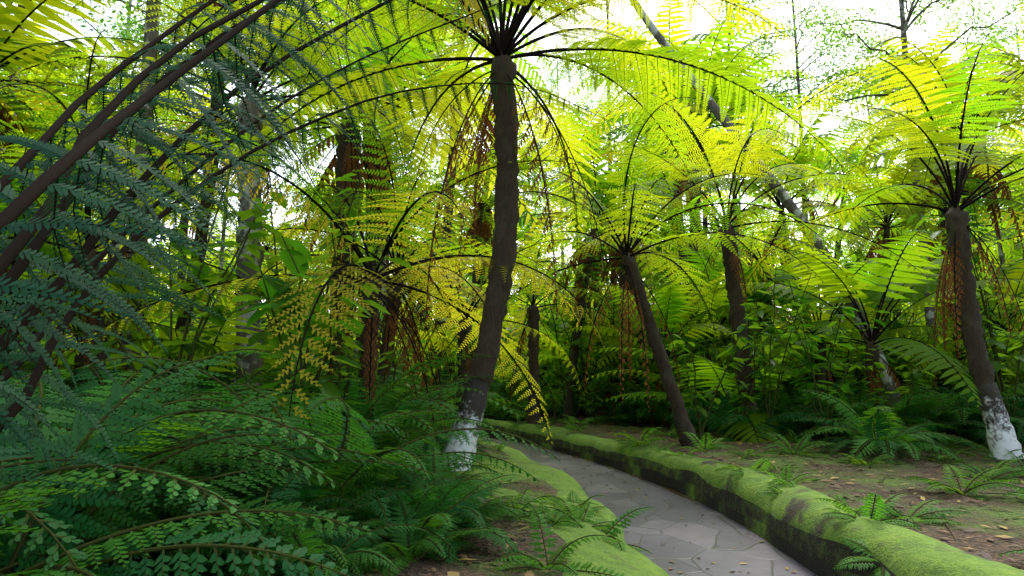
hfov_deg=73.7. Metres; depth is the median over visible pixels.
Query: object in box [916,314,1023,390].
young tree fern
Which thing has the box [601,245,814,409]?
young tree fern
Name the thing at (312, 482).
fern
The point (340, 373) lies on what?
shrub
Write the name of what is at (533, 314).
fern tree
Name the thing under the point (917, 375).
shrub
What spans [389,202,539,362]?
tree fern
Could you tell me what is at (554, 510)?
fern
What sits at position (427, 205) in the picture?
broadleaf tree
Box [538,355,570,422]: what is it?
shrub
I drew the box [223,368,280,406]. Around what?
fern
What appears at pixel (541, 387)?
fern
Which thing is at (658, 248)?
shrub
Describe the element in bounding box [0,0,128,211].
tree fern
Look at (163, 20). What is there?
broadleaf tree
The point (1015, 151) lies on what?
tall fern tree
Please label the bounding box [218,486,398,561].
fern
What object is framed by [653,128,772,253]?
tall fern tree
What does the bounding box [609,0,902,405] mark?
leaning lichen tree
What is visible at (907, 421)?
fern
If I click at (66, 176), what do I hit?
tree fern
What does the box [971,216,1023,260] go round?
tree fern
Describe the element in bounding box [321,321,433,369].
young tree fern
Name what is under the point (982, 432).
fern
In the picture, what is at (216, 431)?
fern
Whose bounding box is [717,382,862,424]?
fern
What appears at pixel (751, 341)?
shrub
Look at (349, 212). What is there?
shrub
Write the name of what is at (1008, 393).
fern
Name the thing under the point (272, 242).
tree fern
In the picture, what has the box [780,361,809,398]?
shrub
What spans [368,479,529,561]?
fern
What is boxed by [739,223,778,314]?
tree fern
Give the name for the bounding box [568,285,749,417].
young tree fern
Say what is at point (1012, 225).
tree fern
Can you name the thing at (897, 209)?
tree fern
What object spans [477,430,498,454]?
fern
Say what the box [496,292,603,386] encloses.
young tree fern
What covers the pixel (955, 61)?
tall fern tree
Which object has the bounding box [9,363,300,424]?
fern
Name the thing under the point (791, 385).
young tree fern
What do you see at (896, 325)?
shrub
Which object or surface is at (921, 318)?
young tree fern
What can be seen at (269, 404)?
fern
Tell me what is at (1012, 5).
broadleaf tree
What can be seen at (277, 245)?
tree fern
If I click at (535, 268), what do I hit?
tree fern
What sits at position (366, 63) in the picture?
tree fern
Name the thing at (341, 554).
fern
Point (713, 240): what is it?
tree fern
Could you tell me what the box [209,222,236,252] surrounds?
tree fern
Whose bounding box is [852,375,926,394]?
fern
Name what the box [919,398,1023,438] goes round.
fern
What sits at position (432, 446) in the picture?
fern
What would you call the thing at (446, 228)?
tall fern tree
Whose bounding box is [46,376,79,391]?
fern
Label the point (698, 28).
sky
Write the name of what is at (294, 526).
fern
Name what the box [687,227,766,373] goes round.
shrub
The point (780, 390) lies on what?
fern
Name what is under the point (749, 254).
tree fern
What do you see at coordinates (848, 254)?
tree fern
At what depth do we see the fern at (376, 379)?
10.90 m
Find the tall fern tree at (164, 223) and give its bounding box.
[105,140,217,322]
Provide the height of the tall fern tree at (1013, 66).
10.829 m
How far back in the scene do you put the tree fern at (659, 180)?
29.85 m
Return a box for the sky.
[1,0,1023,317]
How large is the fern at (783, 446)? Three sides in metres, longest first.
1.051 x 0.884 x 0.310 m
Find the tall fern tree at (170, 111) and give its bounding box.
[90,45,296,318]
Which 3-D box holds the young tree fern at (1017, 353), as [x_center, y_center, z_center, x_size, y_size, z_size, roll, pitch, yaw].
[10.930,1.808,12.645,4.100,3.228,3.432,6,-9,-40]
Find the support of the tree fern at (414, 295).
on the terrain
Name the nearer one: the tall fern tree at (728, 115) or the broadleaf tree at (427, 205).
the tall fern tree at (728, 115)
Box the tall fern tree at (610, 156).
[518,97,658,378]
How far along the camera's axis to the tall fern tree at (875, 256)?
31.21 m
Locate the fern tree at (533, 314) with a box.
[418,200,624,424]
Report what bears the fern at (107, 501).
on the terrain
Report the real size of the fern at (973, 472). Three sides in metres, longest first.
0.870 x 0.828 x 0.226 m
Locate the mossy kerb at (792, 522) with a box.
[441,417,1023,575]
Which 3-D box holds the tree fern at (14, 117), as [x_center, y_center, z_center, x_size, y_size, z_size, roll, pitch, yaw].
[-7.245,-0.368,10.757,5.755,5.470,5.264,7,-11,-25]
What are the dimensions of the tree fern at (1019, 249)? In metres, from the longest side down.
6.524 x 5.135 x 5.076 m
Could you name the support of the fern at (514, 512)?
on the mossy bank
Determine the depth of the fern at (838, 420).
10.59 m
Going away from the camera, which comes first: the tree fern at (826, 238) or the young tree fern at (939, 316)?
the young tree fern at (939, 316)
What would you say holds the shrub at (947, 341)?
on the terrain
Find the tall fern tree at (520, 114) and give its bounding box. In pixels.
[412,76,596,307]
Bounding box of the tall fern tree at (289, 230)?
[269,164,398,256]
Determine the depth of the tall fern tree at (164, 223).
30.81 m
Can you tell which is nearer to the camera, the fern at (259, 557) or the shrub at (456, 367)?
the fern at (259, 557)
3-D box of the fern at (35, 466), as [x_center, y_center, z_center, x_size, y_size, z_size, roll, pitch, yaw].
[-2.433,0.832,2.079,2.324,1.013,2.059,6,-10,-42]
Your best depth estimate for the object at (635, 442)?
8.85 m
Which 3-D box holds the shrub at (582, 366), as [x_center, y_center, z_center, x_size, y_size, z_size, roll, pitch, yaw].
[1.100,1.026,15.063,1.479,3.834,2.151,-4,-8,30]
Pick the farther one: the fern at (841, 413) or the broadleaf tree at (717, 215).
the broadleaf tree at (717, 215)
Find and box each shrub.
[0,154,287,402]
[173,293,235,373]
[193,244,329,385]
[253,173,413,401]
[264,252,330,358]
[273,356,346,381]
[290,219,368,423]
[325,270,479,393]
[341,330,420,410]
[357,239,458,394]
[413,308,471,384]
[422,310,473,380]
[456,302,547,398]
[496,287,569,417]
[518,216,651,413]
[518,247,605,420]
[522,265,600,386]
[527,286,586,383]
[531,174,626,400]
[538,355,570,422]
[565,370,608,422]
[568,226,631,423]
[608,265,704,331]
[616,308,707,396]
[644,202,740,353]
[661,323,761,440]
[677,323,721,427]
[679,258,776,378]
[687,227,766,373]
[722,327,766,435]
[725,304,759,387]
[741,264,822,436]
[749,325,810,413]
[758,280,889,441]
[780,286,850,388]
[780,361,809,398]
[825,319,937,423]
[827,226,942,393]
[827,319,874,387]
[835,196,917,381]
[838,373,869,404]
[842,306,904,386]
[885,356,940,399]
[896,327,969,397]
[900,305,950,345]
[907,210,1023,385]
[915,195,1023,431]
[933,194,1023,387]
[938,251,1023,353]
[941,318,992,392]
[1006,321,1023,364]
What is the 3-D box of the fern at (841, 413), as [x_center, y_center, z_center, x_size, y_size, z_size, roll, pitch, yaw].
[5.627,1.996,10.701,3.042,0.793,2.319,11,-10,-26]
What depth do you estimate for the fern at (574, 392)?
16.91 m
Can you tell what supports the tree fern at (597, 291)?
on the terrain
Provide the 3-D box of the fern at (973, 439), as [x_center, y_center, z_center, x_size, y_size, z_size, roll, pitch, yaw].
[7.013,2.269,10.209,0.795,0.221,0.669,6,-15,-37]
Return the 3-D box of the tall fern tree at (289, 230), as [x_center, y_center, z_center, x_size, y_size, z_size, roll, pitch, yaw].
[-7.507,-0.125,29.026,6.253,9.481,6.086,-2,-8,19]
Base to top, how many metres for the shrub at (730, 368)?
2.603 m
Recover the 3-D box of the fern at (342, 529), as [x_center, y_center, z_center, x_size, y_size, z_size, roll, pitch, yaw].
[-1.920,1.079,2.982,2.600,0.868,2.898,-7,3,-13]
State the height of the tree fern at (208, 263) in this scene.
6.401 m
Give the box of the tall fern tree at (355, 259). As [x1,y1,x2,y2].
[284,227,405,295]
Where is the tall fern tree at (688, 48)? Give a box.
[559,0,807,286]
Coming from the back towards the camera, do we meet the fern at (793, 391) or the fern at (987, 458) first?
the fern at (793, 391)
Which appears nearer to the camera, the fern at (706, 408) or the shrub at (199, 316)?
the fern at (706, 408)
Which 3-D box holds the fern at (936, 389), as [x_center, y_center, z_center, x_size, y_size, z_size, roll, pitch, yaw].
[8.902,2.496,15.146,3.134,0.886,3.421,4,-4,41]
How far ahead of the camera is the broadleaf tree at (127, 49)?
22.65 m
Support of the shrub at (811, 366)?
on the terrain
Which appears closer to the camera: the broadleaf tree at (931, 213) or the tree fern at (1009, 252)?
the tree fern at (1009, 252)
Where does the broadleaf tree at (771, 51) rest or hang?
on the terrain
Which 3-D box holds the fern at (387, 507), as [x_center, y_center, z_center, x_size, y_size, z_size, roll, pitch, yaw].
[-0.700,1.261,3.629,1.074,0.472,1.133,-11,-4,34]
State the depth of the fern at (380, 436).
5.17 m
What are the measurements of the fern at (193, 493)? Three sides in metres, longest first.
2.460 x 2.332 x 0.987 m
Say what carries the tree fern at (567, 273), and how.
on the terrain
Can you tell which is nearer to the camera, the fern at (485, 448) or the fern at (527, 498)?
the fern at (527, 498)
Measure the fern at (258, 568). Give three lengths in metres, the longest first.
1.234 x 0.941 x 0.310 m
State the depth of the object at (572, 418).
11.29 m
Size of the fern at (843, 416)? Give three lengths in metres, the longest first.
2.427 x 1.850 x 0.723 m
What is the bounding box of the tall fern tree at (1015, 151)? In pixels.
[973,130,1023,227]
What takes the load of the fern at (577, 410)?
on the terrain
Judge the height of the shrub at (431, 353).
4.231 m
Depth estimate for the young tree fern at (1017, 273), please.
15.96 m
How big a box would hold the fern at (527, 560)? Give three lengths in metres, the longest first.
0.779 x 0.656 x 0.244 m
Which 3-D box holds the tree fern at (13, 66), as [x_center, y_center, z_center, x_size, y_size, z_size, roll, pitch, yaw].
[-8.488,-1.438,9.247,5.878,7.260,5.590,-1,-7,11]
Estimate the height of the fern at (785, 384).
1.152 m
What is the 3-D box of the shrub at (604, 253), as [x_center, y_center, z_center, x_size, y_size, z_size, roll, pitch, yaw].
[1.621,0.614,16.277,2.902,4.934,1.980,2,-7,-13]
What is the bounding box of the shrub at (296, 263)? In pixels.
[224,236,371,425]
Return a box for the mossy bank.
[423,429,668,575]
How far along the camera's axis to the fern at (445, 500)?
3.67 m
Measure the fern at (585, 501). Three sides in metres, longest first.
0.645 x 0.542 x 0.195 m
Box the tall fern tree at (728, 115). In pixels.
[598,41,808,261]
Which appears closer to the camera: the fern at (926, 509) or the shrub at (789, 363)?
the fern at (926, 509)
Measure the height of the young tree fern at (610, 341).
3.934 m
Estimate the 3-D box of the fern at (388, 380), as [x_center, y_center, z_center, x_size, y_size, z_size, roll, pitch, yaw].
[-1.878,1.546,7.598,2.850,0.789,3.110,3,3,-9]
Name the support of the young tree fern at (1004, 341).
on the terrain
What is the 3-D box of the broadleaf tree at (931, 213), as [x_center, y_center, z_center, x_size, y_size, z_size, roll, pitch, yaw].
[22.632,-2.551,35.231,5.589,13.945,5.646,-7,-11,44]
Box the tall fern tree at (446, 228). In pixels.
[382,0,588,385]
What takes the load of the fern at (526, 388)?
on the terrain
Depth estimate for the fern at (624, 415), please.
14.19 m
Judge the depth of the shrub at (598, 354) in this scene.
14.39 m
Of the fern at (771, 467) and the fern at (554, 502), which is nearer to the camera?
the fern at (554, 502)
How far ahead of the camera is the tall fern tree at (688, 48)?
19.05 m
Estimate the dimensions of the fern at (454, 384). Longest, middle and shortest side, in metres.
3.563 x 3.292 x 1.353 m
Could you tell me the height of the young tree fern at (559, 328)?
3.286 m
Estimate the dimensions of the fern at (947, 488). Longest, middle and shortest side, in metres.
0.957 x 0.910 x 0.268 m
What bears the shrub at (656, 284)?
on the terrain
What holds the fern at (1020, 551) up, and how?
on the terrain
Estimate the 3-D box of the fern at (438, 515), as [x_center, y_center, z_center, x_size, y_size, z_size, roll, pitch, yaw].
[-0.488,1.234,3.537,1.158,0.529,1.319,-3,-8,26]
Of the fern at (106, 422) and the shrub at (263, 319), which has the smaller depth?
the fern at (106, 422)
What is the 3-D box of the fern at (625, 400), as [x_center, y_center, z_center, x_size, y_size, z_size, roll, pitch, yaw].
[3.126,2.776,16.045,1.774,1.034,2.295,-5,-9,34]
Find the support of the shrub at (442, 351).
on the terrain
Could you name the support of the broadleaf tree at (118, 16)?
on the terrain
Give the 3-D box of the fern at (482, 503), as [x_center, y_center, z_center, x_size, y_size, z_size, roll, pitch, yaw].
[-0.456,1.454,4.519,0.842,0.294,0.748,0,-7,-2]
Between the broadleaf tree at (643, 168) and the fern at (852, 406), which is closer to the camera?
the fern at (852, 406)
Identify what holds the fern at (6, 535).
on the terrain
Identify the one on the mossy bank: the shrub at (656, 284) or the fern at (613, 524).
the fern at (613, 524)
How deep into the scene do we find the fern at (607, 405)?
15.45 m
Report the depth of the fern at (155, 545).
3.06 m
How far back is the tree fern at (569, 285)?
29.58 m
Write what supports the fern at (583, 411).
on the terrain
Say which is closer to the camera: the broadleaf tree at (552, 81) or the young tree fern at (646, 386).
the young tree fern at (646, 386)
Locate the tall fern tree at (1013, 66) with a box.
[904,0,1023,158]
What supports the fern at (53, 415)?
on the terrain
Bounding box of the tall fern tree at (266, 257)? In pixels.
[211,213,324,301]
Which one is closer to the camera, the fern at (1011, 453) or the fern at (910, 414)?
the fern at (1011, 453)
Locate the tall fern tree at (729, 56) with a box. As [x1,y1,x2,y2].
[567,3,846,361]
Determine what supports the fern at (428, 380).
on the terrain
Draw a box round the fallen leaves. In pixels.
[339,413,1023,575]
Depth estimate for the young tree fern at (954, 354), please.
14.70 m
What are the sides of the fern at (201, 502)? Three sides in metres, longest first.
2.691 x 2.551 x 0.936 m
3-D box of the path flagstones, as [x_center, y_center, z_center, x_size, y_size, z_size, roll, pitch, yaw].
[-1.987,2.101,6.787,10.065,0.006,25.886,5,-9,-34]
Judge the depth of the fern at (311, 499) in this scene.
3.71 m
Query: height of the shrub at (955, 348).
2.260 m
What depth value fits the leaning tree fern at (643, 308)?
9.12 m
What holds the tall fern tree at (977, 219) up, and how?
on the terrain
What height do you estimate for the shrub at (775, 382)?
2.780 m
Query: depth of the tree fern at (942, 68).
15.72 m
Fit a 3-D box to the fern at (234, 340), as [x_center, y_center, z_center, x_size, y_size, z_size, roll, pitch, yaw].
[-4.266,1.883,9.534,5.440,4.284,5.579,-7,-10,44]
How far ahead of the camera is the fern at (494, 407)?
14.68 m
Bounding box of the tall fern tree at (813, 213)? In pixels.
[741,130,866,315]
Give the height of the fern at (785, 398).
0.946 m
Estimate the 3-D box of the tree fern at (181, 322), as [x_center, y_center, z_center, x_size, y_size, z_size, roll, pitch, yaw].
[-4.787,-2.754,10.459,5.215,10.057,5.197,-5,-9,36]
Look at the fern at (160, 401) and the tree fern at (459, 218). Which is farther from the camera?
the tree fern at (459, 218)
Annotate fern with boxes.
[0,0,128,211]
[0,0,159,179]
[0,0,220,206]
[0,0,486,389]
[0,0,612,532]
[0,2,63,62]
[0,2,133,354]
[0,31,334,393]
[0,72,236,360]
[0,133,238,371]
[0,220,247,383]
[0,265,82,339]
[0,349,421,518]
[0,359,349,575]
[0,362,56,387]
[0,369,74,411]
[0,379,345,575]
[0,427,110,575]
[0,450,347,575]
[0,456,63,480]
[0,458,139,481]
[0,474,195,575]
[1,381,63,411]
[1,524,51,544]
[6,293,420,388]
[6,447,303,575]
[8,401,206,483]
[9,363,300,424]
[12,351,207,380]
[19,300,222,371]
[19,355,241,388]
[26,426,332,562]
[27,422,247,558]
[35,519,242,569]
[42,388,293,438]
[43,427,450,518]
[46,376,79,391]
[49,115,605,452]
[57,393,230,408]
[65,371,324,474]
[66,358,364,416]
[72,388,196,410]
[74,356,560,531]
[75,365,185,401]
[83,173,210,261]
[92,419,312,511]
[100,390,371,575]
[102,0,373,376]
[104,0,524,390]
[105,506,215,575]
[126,412,243,447]
[132,395,257,414]
[132,467,369,575]
[144,406,372,447]
[145,374,234,388]
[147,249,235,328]
[148,234,172,275]
[148,399,409,555]
[149,254,234,323]
[149,261,397,378]
[151,235,225,277]
[153,499,400,575]
[160,0,551,383]
[160,375,258,408]
[161,0,846,470]
[173,516,342,575]
[175,404,278,451]
[176,221,237,263]
[177,181,237,246]
[177,246,236,292]
[189,247,298,309]
[190,402,431,434]
[193,99,561,404]
[205,389,451,543]
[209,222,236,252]
[215,248,332,333]
[216,516,431,575]
[217,366,356,382]
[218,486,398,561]
[221,485,405,529]
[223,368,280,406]
[224,483,362,544]
[225,482,342,508]
[229,512,394,575]
[231,220,311,259]
[233,401,433,484]
[236,383,500,473]
[240,353,491,440]
[246,365,376,408]
[247,374,455,448]
[256,375,506,490]
[261,261,329,309]
[261,353,450,429]
[261,458,366,506]
[264,223,331,288]
[266,359,421,393]
[278,472,391,545]
[300,466,484,557]
[320,171,467,362]
[320,417,457,472]
[320,481,520,567]
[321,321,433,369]
[322,492,519,575]
[329,452,496,498]
[337,471,535,561]
[341,366,518,428]
[342,445,550,529]
[344,381,447,408]
[344,447,502,477]
[350,512,483,570]
[357,463,521,564]
[358,223,470,329]
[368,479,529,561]
[374,464,506,525]
[382,475,503,513]
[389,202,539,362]
[389,261,462,323]
[390,371,451,403]
[391,371,524,398]
[395,335,477,379]
[396,282,437,337]
[397,297,549,383]
[398,434,480,457]
[400,148,560,349]
[406,268,553,355]
[418,384,511,409]
[418,425,501,454]
[427,391,523,427]
[432,380,521,416]
[433,185,470,264]
[435,378,542,417]
[436,387,581,413]
[440,378,512,402]
[444,334,517,374]
[447,483,501,524]
[449,97,841,446]
[451,197,547,278]
[469,489,564,524]
[471,305,591,389]
[472,229,569,349]
[474,110,693,420]
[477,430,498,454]
[477,441,510,450]
[484,386,563,420]
[487,386,527,404]
[489,507,623,575]
[490,382,552,416]
[493,349,598,394]
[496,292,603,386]
[497,302,691,419]
[497,367,609,413]
[498,376,548,391]
[499,506,530,516]
[501,373,575,412]
[505,350,600,389]
[509,502,581,528]
[511,280,605,343]
[511,291,726,418]
[519,382,607,415]
[522,148,733,423]
[522,168,677,315]
[529,260,650,302]
[529,505,576,512]
[534,494,601,515]
[538,226,723,313]
[539,381,607,417]
[544,506,652,554]
[552,58,927,437]
[553,496,622,532]
[565,363,661,414]
[566,264,783,427]
[567,491,613,510]
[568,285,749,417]
[575,387,640,419]
[576,362,654,409]
[582,294,887,442]
[582,398,648,425]
[585,376,704,426]
[588,388,683,425]
[600,313,790,388]
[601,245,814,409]
[604,209,658,279]
[606,372,724,427]
[608,353,735,405]
[610,387,653,415]
[616,120,747,270]
[631,395,779,430]
[633,218,748,291]
[644,217,780,297]
[644,428,677,438]
[655,260,803,359]
[655,283,728,336]
[664,387,840,441]
[664,394,782,430]
[678,89,880,317]
[679,237,750,284]
[693,228,948,393]
[698,275,960,388]
[704,230,1023,413]
[710,233,779,283]
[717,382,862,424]
[718,316,799,373]
[722,377,893,438]
[725,446,770,459]
[726,204,778,250]
[726,306,948,398]
[730,383,798,404]
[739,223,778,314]
[742,31,1023,459]
[758,390,837,432]
[761,211,863,259]
[761,432,834,458]
[764,462,802,471]
[770,393,961,440]
[772,320,865,383]
[774,377,804,395]
[775,393,910,439]
[776,309,905,391]
[777,376,897,428]
[778,428,817,442]
[780,385,865,425]
[788,394,976,440]
[793,409,958,464]
[796,389,988,463]
[798,392,983,433]
[800,143,997,331]
[805,307,941,356]
[807,393,965,440]
[810,402,885,429]
[811,399,919,425]
[813,35,1023,349]
[818,154,937,318]
[818,321,966,382]
[824,158,937,306]
[825,230,877,261]
[828,105,1023,380]
[833,236,873,272]
[835,364,949,391]
[835,453,892,465]
[840,249,871,286]
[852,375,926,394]
[856,498,971,525]
[861,379,965,394]
[873,403,974,439]
[882,373,951,402]
[888,409,984,450]
[891,310,950,328]
[891,326,1023,396]
[893,395,1023,448]
[895,385,1023,443]
[896,259,1023,358]
[901,464,1021,500]
[910,218,1017,273]
[913,386,1023,410]
[914,261,1023,351]
[915,448,971,462]
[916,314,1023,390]
[916,432,976,455]
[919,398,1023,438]
[920,392,1023,439]
[927,381,1023,405]
[935,145,1023,268]
[940,234,1023,269]
[945,458,1023,482]
[947,294,1023,383]
[947,428,1017,444]
[947,430,982,444]
[951,244,1023,339]
[965,435,986,446]
[970,443,1023,462]
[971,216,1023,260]
[974,244,1022,328]
[975,390,1023,430]
[983,304,1023,376]
[983,449,1023,476]
[985,197,1022,268]
[985,330,1023,398]
[994,482,1023,497]
[995,491,1023,556]
[1005,231,1023,286]
[1005,366,1023,405]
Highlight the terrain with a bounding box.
[139,316,1023,575]
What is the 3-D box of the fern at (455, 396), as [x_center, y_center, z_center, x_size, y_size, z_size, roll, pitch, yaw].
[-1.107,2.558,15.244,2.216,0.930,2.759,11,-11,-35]
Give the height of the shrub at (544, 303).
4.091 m
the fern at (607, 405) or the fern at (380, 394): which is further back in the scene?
the fern at (607, 405)
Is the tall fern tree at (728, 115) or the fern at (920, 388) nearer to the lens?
the fern at (920, 388)
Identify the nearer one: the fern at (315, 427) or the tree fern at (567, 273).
the fern at (315, 427)
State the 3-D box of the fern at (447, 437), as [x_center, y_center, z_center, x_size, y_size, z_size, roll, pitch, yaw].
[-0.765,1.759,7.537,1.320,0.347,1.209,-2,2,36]
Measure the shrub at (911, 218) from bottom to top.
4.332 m
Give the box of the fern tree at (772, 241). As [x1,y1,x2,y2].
[643,206,877,389]
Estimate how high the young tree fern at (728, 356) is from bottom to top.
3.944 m
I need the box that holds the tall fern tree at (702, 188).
[618,126,761,277]
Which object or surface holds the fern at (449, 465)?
on the terrain
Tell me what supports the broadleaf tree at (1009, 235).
on the terrain
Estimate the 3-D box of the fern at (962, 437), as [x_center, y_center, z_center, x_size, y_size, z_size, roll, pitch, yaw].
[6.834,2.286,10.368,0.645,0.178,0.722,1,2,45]
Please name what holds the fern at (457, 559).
on the mossy bank
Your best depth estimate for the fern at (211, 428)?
5.04 m
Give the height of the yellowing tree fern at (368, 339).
3.744 m
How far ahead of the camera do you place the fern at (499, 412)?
14.66 m
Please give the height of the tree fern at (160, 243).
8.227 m
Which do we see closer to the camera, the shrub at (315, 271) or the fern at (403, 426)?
the fern at (403, 426)
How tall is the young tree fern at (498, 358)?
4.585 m
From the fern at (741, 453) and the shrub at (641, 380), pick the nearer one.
the fern at (741, 453)
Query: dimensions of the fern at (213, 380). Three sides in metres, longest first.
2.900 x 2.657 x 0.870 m
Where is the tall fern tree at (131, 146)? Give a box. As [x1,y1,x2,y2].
[0,72,189,344]
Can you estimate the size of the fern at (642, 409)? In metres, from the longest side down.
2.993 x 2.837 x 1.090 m
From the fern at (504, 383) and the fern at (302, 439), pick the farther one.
the fern at (504, 383)
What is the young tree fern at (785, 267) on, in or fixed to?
on the terrain
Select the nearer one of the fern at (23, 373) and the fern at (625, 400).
the fern at (23, 373)
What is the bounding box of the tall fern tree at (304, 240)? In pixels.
[279,189,414,310]
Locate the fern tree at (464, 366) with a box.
[320,230,603,416]
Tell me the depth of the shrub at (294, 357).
8.47 m
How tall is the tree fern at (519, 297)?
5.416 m
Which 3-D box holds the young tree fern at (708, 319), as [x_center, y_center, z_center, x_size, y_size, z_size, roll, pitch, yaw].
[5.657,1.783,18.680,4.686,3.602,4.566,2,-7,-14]
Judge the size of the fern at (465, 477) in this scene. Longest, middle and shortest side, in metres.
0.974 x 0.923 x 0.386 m
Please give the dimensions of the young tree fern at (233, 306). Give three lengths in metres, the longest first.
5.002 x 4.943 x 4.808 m
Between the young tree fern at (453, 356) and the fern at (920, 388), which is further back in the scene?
the young tree fern at (453, 356)
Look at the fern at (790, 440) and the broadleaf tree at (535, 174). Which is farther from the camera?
the broadleaf tree at (535, 174)
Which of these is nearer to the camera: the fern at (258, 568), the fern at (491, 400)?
the fern at (258, 568)
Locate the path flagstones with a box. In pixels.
[482,438,817,575]
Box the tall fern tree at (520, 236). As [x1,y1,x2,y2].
[464,191,568,375]
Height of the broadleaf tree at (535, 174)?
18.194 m
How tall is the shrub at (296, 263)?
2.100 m
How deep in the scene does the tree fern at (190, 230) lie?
44.25 m
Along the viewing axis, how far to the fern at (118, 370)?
7.27 m
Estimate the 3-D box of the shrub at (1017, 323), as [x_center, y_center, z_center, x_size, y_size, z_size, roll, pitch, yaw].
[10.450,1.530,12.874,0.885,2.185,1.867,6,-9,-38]
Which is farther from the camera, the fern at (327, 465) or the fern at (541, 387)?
the fern at (541, 387)
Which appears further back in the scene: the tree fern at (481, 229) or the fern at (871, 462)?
the tree fern at (481, 229)
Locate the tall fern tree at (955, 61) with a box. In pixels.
[808,15,1023,226]
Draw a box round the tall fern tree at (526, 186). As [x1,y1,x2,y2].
[405,135,568,311]
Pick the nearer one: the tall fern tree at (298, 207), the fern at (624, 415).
the fern at (624, 415)
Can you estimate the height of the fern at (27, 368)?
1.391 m
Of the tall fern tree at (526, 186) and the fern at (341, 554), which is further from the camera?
the tall fern tree at (526, 186)
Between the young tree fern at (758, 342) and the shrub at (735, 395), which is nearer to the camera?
the shrub at (735, 395)
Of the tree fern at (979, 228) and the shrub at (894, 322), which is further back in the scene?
the tree fern at (979, 228)
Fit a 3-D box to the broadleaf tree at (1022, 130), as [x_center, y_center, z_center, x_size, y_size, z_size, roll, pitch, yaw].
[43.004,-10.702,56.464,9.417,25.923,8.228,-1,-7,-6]
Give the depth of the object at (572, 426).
11.02 m
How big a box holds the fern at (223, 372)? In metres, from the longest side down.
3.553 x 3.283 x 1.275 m
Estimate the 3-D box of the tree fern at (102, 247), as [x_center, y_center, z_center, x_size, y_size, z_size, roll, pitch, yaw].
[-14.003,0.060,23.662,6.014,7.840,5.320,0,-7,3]
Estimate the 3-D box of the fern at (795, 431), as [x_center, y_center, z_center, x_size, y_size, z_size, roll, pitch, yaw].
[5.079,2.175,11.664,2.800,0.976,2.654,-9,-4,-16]
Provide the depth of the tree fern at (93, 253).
7.21 m
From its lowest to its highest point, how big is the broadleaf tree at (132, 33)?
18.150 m
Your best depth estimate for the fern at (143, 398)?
5.66 m
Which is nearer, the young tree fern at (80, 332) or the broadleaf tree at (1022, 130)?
the young tree fern at (80, 332)
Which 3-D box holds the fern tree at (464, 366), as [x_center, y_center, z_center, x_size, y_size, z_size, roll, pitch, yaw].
[-0.789,0.755,10.406,4.139,3.070,4.148,0,-7,0]
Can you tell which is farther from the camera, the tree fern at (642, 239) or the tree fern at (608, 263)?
the tree fern at (642, 239)
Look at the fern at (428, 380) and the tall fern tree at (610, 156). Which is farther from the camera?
the tall fern tree at (610, 156)
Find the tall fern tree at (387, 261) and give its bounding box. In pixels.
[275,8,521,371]
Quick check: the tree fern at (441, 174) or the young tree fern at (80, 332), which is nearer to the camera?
the young tree fern at (80, 332)
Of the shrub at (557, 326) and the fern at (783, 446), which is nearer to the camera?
the fern at (783, 446)
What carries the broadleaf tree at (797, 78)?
on the terrain
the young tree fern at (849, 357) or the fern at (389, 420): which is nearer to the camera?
the fern at (389, 420)
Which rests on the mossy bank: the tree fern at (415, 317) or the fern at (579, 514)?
the fern at (579, 514)
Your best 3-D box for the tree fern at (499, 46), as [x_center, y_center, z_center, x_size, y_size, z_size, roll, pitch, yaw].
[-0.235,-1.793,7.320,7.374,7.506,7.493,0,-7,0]
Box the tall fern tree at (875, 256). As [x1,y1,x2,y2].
[841,214,1006,272]
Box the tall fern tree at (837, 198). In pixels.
[771,120,910,308]
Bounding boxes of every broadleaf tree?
[1,0,197,150]
[25,0,235,315]
[80,0,356,331]
[91,0,201,256]
[118,0,160,380]
[181,59,299,339]
[279,0,497,365]
[289,99,405,276]
[294,141,362,264]
[364,125,465,328]
[514,80,574,299]
[517,32,606,267]
[530,0,692,324]
[621,106,665,291]
[638,0,832,263]
[667,171,755,271]
[702,59,786,254]
[726,0,899,313]
[782,0,1023,393]
[801,50,920,316]
[876,0,1023,329]
[893,121,995,264]
[934,101,1023,262]
[969,17,1023,153]
[996,0,1023,131]
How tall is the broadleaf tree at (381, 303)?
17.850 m
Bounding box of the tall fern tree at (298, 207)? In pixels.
[272,165,362,246]
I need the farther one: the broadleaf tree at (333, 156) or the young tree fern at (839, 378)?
the broadleaf tree at (333, 156)
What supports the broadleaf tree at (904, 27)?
on the terrain
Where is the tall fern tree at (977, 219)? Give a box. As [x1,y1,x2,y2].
[896,173,1007,227]

